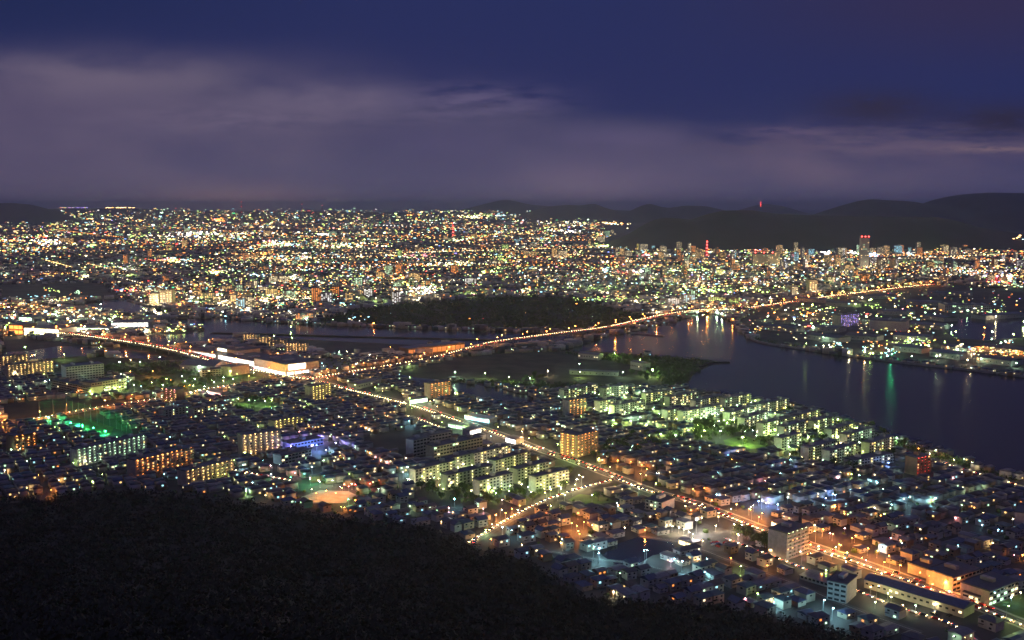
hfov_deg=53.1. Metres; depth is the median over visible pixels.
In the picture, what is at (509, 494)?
house
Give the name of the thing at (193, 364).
sports hall
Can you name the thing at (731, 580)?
house
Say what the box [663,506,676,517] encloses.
house
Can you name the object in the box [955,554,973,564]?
house
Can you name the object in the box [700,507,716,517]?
house
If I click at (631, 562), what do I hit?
house
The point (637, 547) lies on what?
pond
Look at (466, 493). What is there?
tree
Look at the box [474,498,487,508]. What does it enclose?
house
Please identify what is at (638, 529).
house
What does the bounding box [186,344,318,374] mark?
shopping mall
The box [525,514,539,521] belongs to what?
house
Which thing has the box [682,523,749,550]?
forecourt
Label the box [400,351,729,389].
land
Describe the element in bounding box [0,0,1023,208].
sky
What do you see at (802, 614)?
house
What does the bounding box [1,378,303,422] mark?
field road
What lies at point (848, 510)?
house
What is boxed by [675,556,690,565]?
house
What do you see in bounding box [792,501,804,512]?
house
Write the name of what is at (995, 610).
avenue
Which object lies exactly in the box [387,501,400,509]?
house
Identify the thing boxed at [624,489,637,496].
house
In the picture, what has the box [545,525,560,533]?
house
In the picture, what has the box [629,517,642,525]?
house
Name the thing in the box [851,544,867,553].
house
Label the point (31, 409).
paddy field
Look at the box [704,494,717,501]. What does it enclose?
house
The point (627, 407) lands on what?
housing slab
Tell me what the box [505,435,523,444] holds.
shop building
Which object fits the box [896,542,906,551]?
house
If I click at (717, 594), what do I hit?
house
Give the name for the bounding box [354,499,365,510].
house
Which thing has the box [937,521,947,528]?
house
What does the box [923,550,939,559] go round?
house
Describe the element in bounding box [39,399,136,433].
golf net
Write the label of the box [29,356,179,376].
riverside field
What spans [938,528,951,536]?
house
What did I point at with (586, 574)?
house
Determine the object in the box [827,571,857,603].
office building
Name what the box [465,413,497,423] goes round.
filling station
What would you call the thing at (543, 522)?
house
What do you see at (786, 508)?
house
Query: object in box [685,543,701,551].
house
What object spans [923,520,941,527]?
house
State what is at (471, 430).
shop building
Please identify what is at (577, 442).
apartment block
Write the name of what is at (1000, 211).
mountain
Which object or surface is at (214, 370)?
school building
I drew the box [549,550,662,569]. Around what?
teal lane
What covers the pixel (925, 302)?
warehouse
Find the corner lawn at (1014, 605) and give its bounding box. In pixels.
[995,592,1023,617]
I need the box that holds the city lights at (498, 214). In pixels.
[0,207,1023,355]
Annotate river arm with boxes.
[0,346,185,359]
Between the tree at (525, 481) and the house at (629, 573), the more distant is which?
the tree at (525, 481)
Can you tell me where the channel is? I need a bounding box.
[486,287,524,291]
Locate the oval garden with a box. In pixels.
[236,401,274,411]
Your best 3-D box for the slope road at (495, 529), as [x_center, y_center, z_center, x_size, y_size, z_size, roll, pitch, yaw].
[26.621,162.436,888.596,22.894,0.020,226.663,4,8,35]
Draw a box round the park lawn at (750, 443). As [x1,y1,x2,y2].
[723,435,767,448]
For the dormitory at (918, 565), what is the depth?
728.15 m
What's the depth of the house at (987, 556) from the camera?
756.14 m
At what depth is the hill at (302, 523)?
719.54 m
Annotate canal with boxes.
[400,375,532,403]
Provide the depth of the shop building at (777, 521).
835.67 m
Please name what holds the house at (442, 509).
on the ground at (754, 319)
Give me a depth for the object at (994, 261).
4319.14 m
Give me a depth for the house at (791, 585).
687.75 m
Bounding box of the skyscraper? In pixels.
[858,236,869,267]
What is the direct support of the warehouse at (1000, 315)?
on the ground at (754, 319)
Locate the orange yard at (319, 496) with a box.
[301,490,357,502]
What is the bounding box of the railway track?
[639,535,923,633]
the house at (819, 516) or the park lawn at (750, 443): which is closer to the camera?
the house at (819, 516)
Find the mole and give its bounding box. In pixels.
[699,361,729,366]
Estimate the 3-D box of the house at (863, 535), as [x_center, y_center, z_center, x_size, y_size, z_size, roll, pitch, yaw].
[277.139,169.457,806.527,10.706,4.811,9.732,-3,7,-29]
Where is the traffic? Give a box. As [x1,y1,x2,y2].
[0,284,932,422]
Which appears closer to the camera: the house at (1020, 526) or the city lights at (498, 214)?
the house at (1020, 526)
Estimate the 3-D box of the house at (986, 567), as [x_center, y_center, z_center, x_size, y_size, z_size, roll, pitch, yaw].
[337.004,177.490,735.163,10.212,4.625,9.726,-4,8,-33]
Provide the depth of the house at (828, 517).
845.73 m
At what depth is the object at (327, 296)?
2724.91 m
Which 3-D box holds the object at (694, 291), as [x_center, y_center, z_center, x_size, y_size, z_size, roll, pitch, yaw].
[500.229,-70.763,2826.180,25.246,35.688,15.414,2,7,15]
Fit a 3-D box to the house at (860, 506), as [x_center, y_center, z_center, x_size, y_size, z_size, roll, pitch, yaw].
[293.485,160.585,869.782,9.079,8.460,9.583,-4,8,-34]
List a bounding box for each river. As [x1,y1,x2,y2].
[73,300,182,314]
[148,318,625,346]
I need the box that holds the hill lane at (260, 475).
[236,469,295,480]
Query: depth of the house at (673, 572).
714.70 m
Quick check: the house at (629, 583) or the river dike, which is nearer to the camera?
the house at (629, 583)
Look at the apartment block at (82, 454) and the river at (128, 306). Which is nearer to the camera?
the apartment block at (82, 454)
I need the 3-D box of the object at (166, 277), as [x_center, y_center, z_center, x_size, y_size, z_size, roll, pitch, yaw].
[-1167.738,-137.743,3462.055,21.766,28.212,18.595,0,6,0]
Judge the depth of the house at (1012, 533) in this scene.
805.22 m
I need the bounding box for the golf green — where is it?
[67,415,113,434]
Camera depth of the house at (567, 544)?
780.29 m
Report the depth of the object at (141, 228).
10483.09 m
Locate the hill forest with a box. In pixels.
[0,487,889,639]
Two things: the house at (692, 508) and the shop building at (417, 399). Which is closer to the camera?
the house at (692, 508)
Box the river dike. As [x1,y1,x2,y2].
[210,332,500,340]
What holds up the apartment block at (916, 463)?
on the ground at (754, 319)
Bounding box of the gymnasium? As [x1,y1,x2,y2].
[220,362,249,375]
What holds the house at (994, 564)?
on the ground at (754, 319)
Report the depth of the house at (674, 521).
839.11 m
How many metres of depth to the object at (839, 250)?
5218.75 m
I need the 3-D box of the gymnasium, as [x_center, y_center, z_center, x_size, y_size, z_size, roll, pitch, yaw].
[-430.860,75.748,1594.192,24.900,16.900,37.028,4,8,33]
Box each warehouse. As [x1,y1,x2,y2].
[348,378,377,388]
[447,376,458,380]
[483,440,492,446]
[578,351,603,359]
[762,323,803,332]
[793,296,833,302]
[799,569,831,586]
[800,323,845,332]
[806,332,850,342]
[825,301,861,306]
[845,332,883,341]
[852,293,895,298]
[863,573,974,617]
[869,317,908,331]
[877,309,914,314]
[893,332,932,341]
[893,343,932,353]
[906,299,940,305]
[909,321,949,329]
[922,313,957,321]
[923,291,972,295]
[929,349,972,359]
[938,302,992,312]
[941,343,979,352]
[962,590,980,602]
[971,311,1023,319]
[976,354,1023,366]
[979,343,1023,355]
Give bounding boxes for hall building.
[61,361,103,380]
[282,434,323,447]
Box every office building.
[51,377,102,396]
[82,376,126,392]
[272,446,311,464]
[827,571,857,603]
[832,312,858,326]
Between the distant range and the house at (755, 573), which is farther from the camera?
the distant range
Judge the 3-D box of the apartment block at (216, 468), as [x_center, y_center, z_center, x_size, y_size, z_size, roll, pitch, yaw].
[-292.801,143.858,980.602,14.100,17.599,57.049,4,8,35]
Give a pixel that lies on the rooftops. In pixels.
(456, 286)
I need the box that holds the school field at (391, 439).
[364,430,420,454]
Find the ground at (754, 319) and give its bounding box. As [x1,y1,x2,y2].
[0,209,1023,639]
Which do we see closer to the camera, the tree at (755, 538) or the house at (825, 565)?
the house at (825, 565)
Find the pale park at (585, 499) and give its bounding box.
[569,494,615,503]
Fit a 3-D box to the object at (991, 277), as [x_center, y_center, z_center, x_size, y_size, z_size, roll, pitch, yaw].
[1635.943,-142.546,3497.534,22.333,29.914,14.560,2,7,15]
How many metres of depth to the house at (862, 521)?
827.12 m
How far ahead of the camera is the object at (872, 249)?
5612.47 m
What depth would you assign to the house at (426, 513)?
860.54 m
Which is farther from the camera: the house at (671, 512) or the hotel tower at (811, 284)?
the hotel tower at (811, 284)
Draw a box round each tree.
[416,480,424,489]
[462,483,472,491]
[464,491,473,497]
[468,493,480,498]
[481,490,490,499]
[483,495,493,503]
[515,487,525,495]
[522,478,528,487]
[529,491,535,501]
[535,489,543,494]
[560,480,568,488]
[592,491,604,500]
[605,437,614,444]
[665,433,674,439]
[674,430,682,437]
[694,423,702,430]
[696,431,705,438]
[725,420,733,425]
[732,523,741,533]
[740,425,748,432]
[740,525,753,539]
[749,531,762,540]
[755,436,765,442]
[759,536,767,548]
[760,531,767,536]
[789,450,797,455]
[829,456,839,463]
[897,439,908,444]
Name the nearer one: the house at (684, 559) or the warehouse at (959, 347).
the house at (684, 559)
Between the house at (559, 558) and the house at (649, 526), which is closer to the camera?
the house at (559, 558)
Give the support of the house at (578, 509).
on the ground at (754, 319)
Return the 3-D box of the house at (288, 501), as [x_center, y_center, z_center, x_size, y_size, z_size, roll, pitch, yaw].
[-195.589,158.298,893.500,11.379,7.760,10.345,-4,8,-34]
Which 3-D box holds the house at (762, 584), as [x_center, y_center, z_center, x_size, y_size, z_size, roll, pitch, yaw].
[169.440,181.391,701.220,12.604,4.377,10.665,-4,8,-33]
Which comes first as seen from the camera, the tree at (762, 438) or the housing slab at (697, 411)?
the tree at (762, 438)
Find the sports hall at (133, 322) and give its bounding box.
[111,319,153,327]
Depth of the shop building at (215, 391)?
1410.39 m
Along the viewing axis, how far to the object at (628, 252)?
5201.97 m
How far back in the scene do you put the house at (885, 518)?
835.80 m
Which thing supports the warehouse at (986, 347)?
on the ground at (754, 319)
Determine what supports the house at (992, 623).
on the ground at (754, 319)
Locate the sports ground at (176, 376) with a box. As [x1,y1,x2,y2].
[130,369,265,389]
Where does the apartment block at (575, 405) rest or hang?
on the ground at (754, 319)
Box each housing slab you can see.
[408,458,455,484]
[440,462,493,490]
[441,451,471,468]
[467,443,511,465]
[472,470,513,496]
[487,449,530,472]
[510,459,548,484]
[528,467,568,491]
[558,382,598,397]
[594,397,615,411]
[599,383,628,397]
[608,398,645,414]
[641,388,673,402]
[661,406,678,420]
[664,390,698,406]
[677,402,722,422]
[689,393,724,406]
[719,392,751,406]
[723,405,754,424]
[737,410,768,429]
[748,396,789,411]
[756,414,796,435]
[774,431,802,451]
[776,418,807,434]
[790,407,819,418]
[800,437,838,460]
[806,413,836,432]
[821,441,858,462]
[823,421,855,440]
[839,425,874,442]
[861,434,893,453]
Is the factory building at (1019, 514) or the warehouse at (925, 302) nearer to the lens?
the factory building at (1019, 514)
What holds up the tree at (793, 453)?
on the ground at (754, 319)
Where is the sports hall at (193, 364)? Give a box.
[180,359,228,371]
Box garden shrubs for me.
[0,323,1008,631]
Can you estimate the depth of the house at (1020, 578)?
699.78 m
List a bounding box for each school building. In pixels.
[200,367,222,376]
[405,434,430,455]
[412,429,451,442]
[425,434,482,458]
[569,369,618,375]
[630,360,649,370]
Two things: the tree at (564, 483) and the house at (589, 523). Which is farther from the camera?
the tree at (564, 483)
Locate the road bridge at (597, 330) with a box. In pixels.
[450,309,715,351]
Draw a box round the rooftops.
[0,221,1023,357]
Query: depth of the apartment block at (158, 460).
1009.11 m
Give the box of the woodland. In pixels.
[104,293,1022,480]
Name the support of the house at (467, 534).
on the ground at (754, 319)
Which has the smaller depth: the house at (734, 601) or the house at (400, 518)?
the house at (734, 601)
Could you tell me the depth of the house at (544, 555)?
753.94 m
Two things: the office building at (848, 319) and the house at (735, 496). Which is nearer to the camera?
the house at (735, 496)
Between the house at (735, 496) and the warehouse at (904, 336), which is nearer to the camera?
the house at (735, 496)
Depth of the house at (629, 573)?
717.38 m
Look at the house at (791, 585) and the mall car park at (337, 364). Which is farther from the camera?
the mall car park at (337, 364)
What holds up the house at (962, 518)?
on the ground at (754, 319)
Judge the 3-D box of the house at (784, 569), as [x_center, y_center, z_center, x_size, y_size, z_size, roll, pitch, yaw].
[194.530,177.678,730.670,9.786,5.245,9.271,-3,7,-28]
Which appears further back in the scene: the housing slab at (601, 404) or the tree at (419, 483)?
the housing slab at (601, 404)
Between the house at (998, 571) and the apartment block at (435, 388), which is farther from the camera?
the apartment block at (435, 388)
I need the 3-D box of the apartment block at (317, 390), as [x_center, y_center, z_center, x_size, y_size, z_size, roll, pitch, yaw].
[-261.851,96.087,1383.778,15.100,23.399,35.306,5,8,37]
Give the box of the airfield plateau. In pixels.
[48,208,565,222]
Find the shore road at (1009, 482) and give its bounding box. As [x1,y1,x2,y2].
[906,450,1023,486]
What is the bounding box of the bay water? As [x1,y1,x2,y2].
[561,314,1023,471]
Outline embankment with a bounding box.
[127,299,218,317]
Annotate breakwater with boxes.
[630,332,664,336]
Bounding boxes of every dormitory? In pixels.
[907,556,945,577]
[926,559,980,591]
[960,570,1018,605]
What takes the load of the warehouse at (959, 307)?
on the ground at (754, 319)
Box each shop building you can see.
[207,389,229,394]
[404,396,427,403]
[448,421,478,429]
[462,426,481,434]
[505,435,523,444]
[678,536,701,545]
[770,518,786,525]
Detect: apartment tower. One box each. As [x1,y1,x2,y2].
[149,292,159,304]
[160,288,165,301]
[166,288,174,304]
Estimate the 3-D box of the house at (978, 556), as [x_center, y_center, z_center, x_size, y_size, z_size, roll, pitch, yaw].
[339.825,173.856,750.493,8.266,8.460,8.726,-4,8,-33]
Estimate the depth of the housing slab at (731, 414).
1235.10 m
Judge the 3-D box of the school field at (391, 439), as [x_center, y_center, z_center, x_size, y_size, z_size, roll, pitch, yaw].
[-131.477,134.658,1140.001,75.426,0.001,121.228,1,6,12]
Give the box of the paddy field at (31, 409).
[0,398,145,418]
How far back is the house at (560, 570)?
721.93 m
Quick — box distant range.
[450,200,812,214]
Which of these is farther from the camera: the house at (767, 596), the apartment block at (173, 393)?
the apartment block at (173, 393)
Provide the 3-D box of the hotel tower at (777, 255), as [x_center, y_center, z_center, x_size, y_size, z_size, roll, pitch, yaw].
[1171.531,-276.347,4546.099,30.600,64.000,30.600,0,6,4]
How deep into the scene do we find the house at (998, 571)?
711.61 m
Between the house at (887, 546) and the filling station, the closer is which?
the house at (887, 546)
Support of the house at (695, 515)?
on the ground at (754, 319)
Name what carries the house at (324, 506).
on the ground at (754, 319)
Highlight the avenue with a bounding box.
[305,378,1023,629]
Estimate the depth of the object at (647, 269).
3865.75 m
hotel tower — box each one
[751,252,774,265]
[772,250,779,264]
[806,278,816,290]
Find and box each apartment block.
[0,353,28,366]
[4,359,53,378]
[5,429,37,451]
[69,433,146,466]
[126,444,193,476]
[160,404,191,416]
[163,386,184,401]
[176,456,234,484]
[188,402,220,417]
[237,427,280,455]
[242,333,259,341]
[258,335,273,345]
[268,414,303,428]
[271,338,287,345]
[285,341,308,351]
[304,382,331,399]
[424,379,450,398]
[560,427,598,457]
[562,396,586,415]
[768,520,809,559]
[843,450,893,468]
[905,451,930,475]
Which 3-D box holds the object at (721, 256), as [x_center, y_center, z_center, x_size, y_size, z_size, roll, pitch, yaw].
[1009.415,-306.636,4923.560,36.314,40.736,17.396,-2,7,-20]
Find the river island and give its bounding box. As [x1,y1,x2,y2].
[325,296,657,330]
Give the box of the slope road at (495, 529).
[467,480,615,543]
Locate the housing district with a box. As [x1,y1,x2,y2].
[0,318,1023,524]
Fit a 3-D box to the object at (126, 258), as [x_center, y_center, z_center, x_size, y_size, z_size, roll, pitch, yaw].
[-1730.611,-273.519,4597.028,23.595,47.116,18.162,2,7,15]
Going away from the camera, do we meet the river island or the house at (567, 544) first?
the house at (567, 544)
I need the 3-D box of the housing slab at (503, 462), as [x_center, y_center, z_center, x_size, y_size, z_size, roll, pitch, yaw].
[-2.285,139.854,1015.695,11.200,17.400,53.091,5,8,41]
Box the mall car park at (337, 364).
[310,358,356,368]
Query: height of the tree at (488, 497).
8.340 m
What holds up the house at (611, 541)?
on the ground at (754, 319)
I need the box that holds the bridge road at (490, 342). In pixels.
[314,284,934,378]
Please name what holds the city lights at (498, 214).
on the ground at (754, 319)
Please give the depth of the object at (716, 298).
2710.04 m
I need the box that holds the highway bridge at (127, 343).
[23,331,233,362]
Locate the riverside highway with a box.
[3,332,315,379]
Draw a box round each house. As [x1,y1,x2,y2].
[280,497,295,507]
[299,497,312,508]
[318,501,331,512]
[343,505,358,512]
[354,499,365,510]
[357,497,371,504]
[363,505,380,516]
[367,498,382,505]
[368,509,382,520]
[371,492,385,502]
[378,502,390,513]
[384,510,397,517]
[387,489,400,499]
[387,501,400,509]
[392,514,406,523]
[395,492,408,502]
[396,508,410,515]
[400,488,414,498]
[406,501,417,508]
[411,516,430,525]
[412,502,424,511]
[415,496,427,503]
[421,510,431,517]
[425,502,436,509]
[431,510,443,521]
[434,506,448,512]
[439,517,452,528]
[444,511,456,518]
[450,519,462,531]
[453,509,467,517]
[457,518,473,529]
[459,529,475,538]
[463,504,478,513]
[466,513,479,519]
[473,515,487,526]
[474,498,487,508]
[478,512,490,519]
[492,535,509,547]
[504,492,516,502]
[505,525,518,535]
[512,495,526,505]
[514,546,529,558]
[515,517,527,527]
[516,530,535,543]
[519,520,535,531]
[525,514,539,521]
[528,544,544,555]
[534,504,549,513]
[534,518,547,526]
[534,525,548,538]
[535,511,549,519]
[537,549,552,561]
[544,531,557,541]
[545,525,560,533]
[546,508,561,519]
[548,519,560,526]
[551,562,568,577]
[554,554,570,564]
[556,513,570,525]
[558,532,569,539]
[559,501,572,509]
[560,537,574,549]
[561,560,578,572]
[562,553,581,560]
[563,572,581,585]
[569,501,583,507]
[572,504,588,515]
[574,580,592,591]
[576,558,591,570]
[579,539,593,551]
[579,569,596,581]
[580,535,595,540]
[582,508,598,519]
[583,503,598,509]
[585,519,596,527]
[589,574,609,588]
[591,537,606,549]
[592,520,608,531]
[592,532,609,537]
[592,566,606,575]
[595,509,607,515]
[597,513,610,520]
[603,504,616,514]
[605,583,622,597]
[606,517,620,528]
[606,528,625,537]
[606,537,617,546]
[607,575,617,583]
[608,564,627,575]
[614,492,628,498]
[615,587,637,603]
[616,513,630,517]
[616,517,628,526]
[617,504,634,512]
[619,495,633,504]
[620,579,637,588]
[621,566,637,579]
[623,557,639,567]
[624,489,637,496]
[629,509,644,517]
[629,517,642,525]
[630,525,645,533]
[630,585,650,600]
[633,496,641,503]
[633,563,651,576]
[638,494,648,501]
[640,572,655,588]
[643,523,657,531]
[644,511,655,521]
[651,526,669,535]
[652,583,668,593]
[653,508,667,517]
[655,571,670,583]
[658,516,672,526]
[659,551,678,561]
[661,577,680,591]
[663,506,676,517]
[664,569,678,577]
[668,592,686,603]
[672,517,678,525]
[672,545,690,556]
[675,511,691,519]
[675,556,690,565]
[675,574,693,589]
[676,517,693,529]
[683,584,701,600]
[685,505,699,512]
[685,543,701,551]
[685,550,701,562]
[687,569,704,583]
[689,512,702,520]
[691,561,711,570]
[691,581,714,591]
[693,592,712,606]
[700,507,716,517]
[701,558,718,567]
[702,568,724,579]
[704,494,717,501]
[706,589,724,603]
[707,578,724,590]
[714,495,729,505]
[714,562,731,575]
[722,573,742,588]
[723,542,738,553]
[726,492,741,502]
[727,594,745,610]
[736,580,756,595]
[739,574,752,580]
[743,567,765,579]
[744,597,757,607]
[745,547,758,561]
[750,579,770,590]
[753,600,775,616]
[756,592,775,602]
[757,553,773,566]
[759,575,781,587]
[771,509,784,516]
[771,586,790,596]
[773,594,791,609]
[776,563,793,574]
[778,581,800,594]
[780,503,792,513]
[781,512,798,520]
[788,595,806,607]
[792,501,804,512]
[793,587,815,602]
[797,608,814,620]
[798,500,813,506]
[801,506,818,514]
[801,515,818,524]
[802,521,812,533]
[806,552,823,564]
[807,610,830,626]
[808,513,824,523]
[813,523,829,531]
[814,505,824,511]
[818,511,834,523]
[818,560,837,571]
[822,500,837,511]
[833,514,846,525]
[836,607,856,619]
[839,506,856,514]
[840,564,862,578]
[843,514,856,524]
[848,621,865,633]
[850,523,864,531]
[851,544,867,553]
[852,503,864,512]
[854,513,869,521]
[855,531,871,539]
[857,612,878,624]
[858,518,875,525]
[860,508,877,519]
[860,623,883,639]
[862,502,874,508]
[864,524,878,536]
[872,537,892,544]
[873,515,889,523]
[873,521,888,533]
[878,540,896,553]
[878,622,899,636]
[883,512,897,520]
[884,602,906,619]
[885,554,904,564]
[886,519,901,530]
[891,511,903,517]
[891,529,909,540]
[893,517,910,529]
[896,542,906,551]
[898,536,913,547]
[899,514,920,526]
[899,548,919,560]
[901,630,927,639]
[906,533,923,544]
[910,544,929,557]
[913,523,928,534]
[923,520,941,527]
[923,534,937,541]
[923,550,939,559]
[924,636,939,639]
[925,510,941,520]
[927,527,943,539]
[928,539,948,551]
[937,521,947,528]
[937,551,948,559]
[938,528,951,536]
[943,540,957,545]
[945,545,961,556]
[947,522,961,533]
[947,626,975,639]
[949,537,964,543]
[953,513,969,524]
[955,543,973,552]
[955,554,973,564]
[957,531,977,538]
[963,538,981,550]
[968,551,983,563]
[972,562,989,572]
[975,514,990,526]
[975,536,992,548]
[977,613,1005,632]
[982,552,995,560]
[982,560,1002,569]
[986,526,1004,535]
[989,544,1006,556]
[991,568,1006,575]
[993,538,999,544]
[995,521,1012,532]
[996,555,1011,564]
[998,542,1015,554]
[1002,568,1018,575]
[1002,634,1020,639]
[1003,539,1023,549]
[1005,553,1020,562]
[1006,527,1020,538]
[1008,574,1023,589]
[1010,523,1023,535]
[1010,550,1023,560]
[1012,630,1023,636]
[1013,568,1023,575]
[1015,536,1023,546]
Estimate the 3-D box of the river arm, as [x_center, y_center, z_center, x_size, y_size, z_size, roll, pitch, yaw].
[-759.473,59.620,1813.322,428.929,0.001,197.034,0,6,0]
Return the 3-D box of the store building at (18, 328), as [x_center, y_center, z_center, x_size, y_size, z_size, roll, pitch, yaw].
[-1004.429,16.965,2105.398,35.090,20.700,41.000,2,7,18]
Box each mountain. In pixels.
[0,203,82,224]
[517,204,803,222]
[813,193,1023,230]
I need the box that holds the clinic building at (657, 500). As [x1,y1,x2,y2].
[644,493,674,510]
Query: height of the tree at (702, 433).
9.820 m
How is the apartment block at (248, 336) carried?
on the ground at (754, 319)
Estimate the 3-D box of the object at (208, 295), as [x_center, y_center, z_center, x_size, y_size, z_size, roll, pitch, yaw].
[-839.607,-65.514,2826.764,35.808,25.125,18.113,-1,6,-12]
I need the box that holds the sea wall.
[730,319,1023,377]
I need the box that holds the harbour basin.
[944,317,1023,339]
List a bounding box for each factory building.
[399,341,464,353]
[1014,503,1023,524]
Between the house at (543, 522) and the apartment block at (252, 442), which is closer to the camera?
the house at (543, 522)
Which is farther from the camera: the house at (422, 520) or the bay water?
the bay water
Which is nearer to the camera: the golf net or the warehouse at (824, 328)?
the golf net
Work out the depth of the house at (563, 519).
839.78 m
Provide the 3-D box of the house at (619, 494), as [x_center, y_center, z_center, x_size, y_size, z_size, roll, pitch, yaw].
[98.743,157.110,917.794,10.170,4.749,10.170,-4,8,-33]
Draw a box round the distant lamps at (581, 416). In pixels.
[5,284,1022,610]
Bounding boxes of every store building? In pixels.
[9,322,37,334]
[19,315,41,320]
[24,324,76,336]
[77,325,117,331]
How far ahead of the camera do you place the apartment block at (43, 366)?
1571.20 m
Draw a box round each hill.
[0,494,852,639]
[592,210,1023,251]
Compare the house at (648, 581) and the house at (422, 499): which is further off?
the house at (422, 499)
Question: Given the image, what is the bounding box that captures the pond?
[602,537,673,564]

